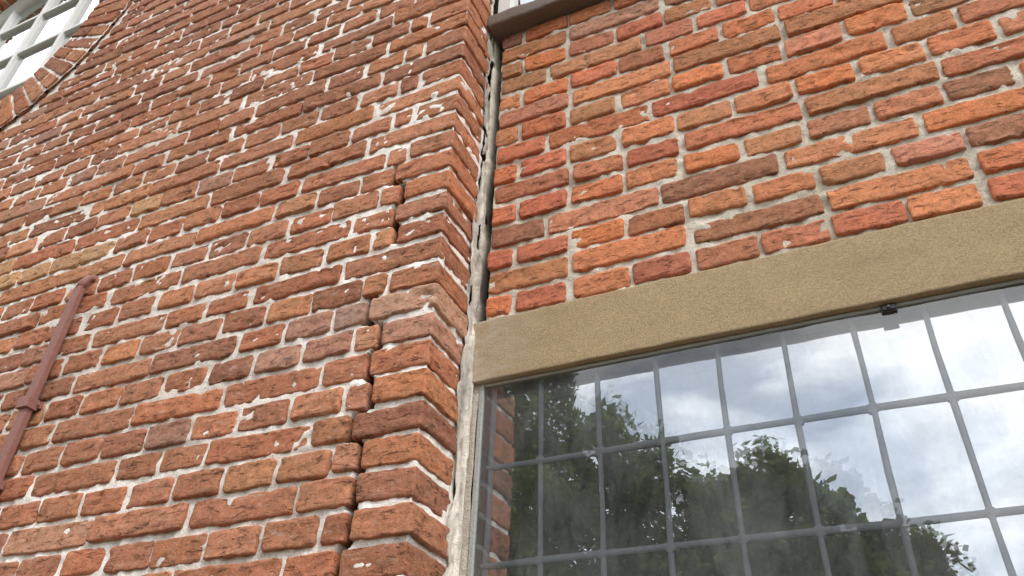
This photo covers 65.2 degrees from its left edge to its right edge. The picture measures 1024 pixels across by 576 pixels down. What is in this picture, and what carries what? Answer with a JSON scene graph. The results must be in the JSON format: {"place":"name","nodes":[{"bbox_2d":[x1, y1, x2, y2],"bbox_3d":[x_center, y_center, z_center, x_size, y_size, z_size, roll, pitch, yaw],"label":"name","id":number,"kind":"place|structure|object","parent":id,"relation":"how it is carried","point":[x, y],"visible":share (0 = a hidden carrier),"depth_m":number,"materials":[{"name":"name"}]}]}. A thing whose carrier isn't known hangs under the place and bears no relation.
{"place":"outdoors","nodes":[
{"label":"outdoors","id":0,"kind":"place"},
{"label":"ground","id":1,"kind":"structure","parent":0,"visible":0},
{"bbox_2d":[0,0,492,575],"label":"tower bricks","id":2,"kind":"object","parent":1,"relation":"on","point":[418,524],"visible":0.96,"depth_m":1.66,"materials":[{"name":"red brick"}]},
{"bbox_2d":[0,0,133,132],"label":"round window brick ring","id":3,"kind":"object","parent":2,"relation":"attached to","point":[33,89],"visible":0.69,"depth_m":2.85,"materials":[{"name":"red brick"}]},
{"bbox_2d":[0,0,74,104],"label":"round window","id":4,"kind":"structure","parent":3,"relation":"in","point":[19,6],"depth_m":3.66,"materials":[{"name":"glass"}]},
{"bbox_2d":[0,0,87,96],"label":"round window bars","id":5,"kind":"object","parent":4,"relation":"attached to","point":[36,21],"visible":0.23,"depth_m":3.30,"materials":[{"name":"white paint"}]},
{"bbox_2d":[0,0,98,100],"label":"round glass","id":6,"kind":"object","parent":4,"relation":"in","point":[27,65],"visible":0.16,"depth_m":3.34,"materials":[{"name":"glass"}]},
{"bbox_2d":[0,0,129,127],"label":"round window mortar","id":7,"kind":"object","parent":3,"relation":"attached to","point":[52,72],"visible":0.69,"depth_m":2.83,"materials":[{"name":"grey concrete"}]},
{"bbox_2d":[0,0,494,575],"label":"tower mortar","id":8,"kind":"object","parent":1,"relation":"on","point":[230,498],"visible":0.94,"depth_m":1.64,"materials":[{"name":"grey concrete"}]},
{"bbox_2d":[0,275,98,490],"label":"drainpipe","id":9,"kind":"object","parent":8,"relation":"attached to","point":[28,404],"visible":1,"depth_m":1.73,"materials":[{"name":"metal"}]},
{"bbox_2d":[443,31,494,575],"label":"corner pointing","id":10,"kind":"object","parent":1,"relation":"on","point":[454,538],"visible":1,"depth_m":1.41,"materials":[{"name":"grey concrete"}]},
{"bbox_2d":[453,0,498,564],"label":"walls","id":11,"kind":"structure","parent":1,"relation":"on","point":[495,11],"depth_m":1.84,"materials":[{"name":"paint"}]},
{"bbox_2d":[488,0,604,51],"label":"window sill","id":12,"kind":"structure","parent":11,"relation":"attached to","point":[502,25],"depth_m":1.97,"materials":[{"name":"stone"}]},
{"bbox_2d":[498,0,533,12],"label":"window","id":13,"kind":"structure","parent":12,"relation":"on","point":[503,5],"depth_m":2.07,"materials":[{"name":"white paint"}]},
{"bbox_2d":[498,0,514,12],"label":"upper window frame","id":14,"kind":"structure","parent":13,"relation":"in","point":[503,5],"depth_m":2.07,"materials":[{"name":"white paint"}]},
{"bbox_2d":[515,0,533,5],"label":"upper window glass","id":15,"kind":"structure","parent":13,"relation":"in","point":[517,2],"depth_m":2.08,"materials":[{"name":"glass"}]},
{"bbox_2d":[472,198,1023,390],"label":"window lintel","id":16,"kind":"structure","parent":11,"relation":"attached to","point":[963,250],"depth_m":1.28,"materials":[{"name":"stone"}]},
{"bbox_2d":[880,303,897,312],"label":"glazing clips","id":17,"kind":"object","parent":16,"relation":"attached to","point":[891,307],"visible":1,"depth_m":1.18,"materials":[{"name":"metal"}]},
{"bbox_2d":[486,0,1023,317],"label":"wall bricks","id":18,"kind":"object","parent":11,"relation":"attached to","point":[818,25],"depth_m":1.49,"materials":[{"name":"red brick"}]},
{"bbox_2d":[459,0,1023,575],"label":"wall mortar","id":19,"kind":"object","parent":1,"relation":"on","point":[819,190],"depth_m":1.48,"materials":[{"name":"grey concrete"}]},
{"bbox_3d":[0.731,0.957,0.401,1.814,0.058,0.163,-14,-39,21],"label":"lower window sill","id":20,"kind":"object","parent":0,"visible":0},
{"bbox_2d":[467,278,1023,575],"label":"leaded window","id":21,"kind":"structure","parent":20,"relation":"on","point":[476,524],"depth_m":1.29,"materials":[{"name":"grey metal"}]},
{"bbox_2d":[480,288,1023,575],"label":"leaded panes","id":22,"kind":"object","parent":21,"relation":"in","point":[932,471],"visible":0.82,"depth_m":1.16,"materials":[{"name":"clear glass"}]},
{"bbox_2d":[480,290,1023,575],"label":"lead cames","id":23,"kind":"object","parent":21,"relation":"attached to","point":[901,522],"visible":0.86,"depth_m":1.16,"materials":[{"name":"grey metal"}]}
]}

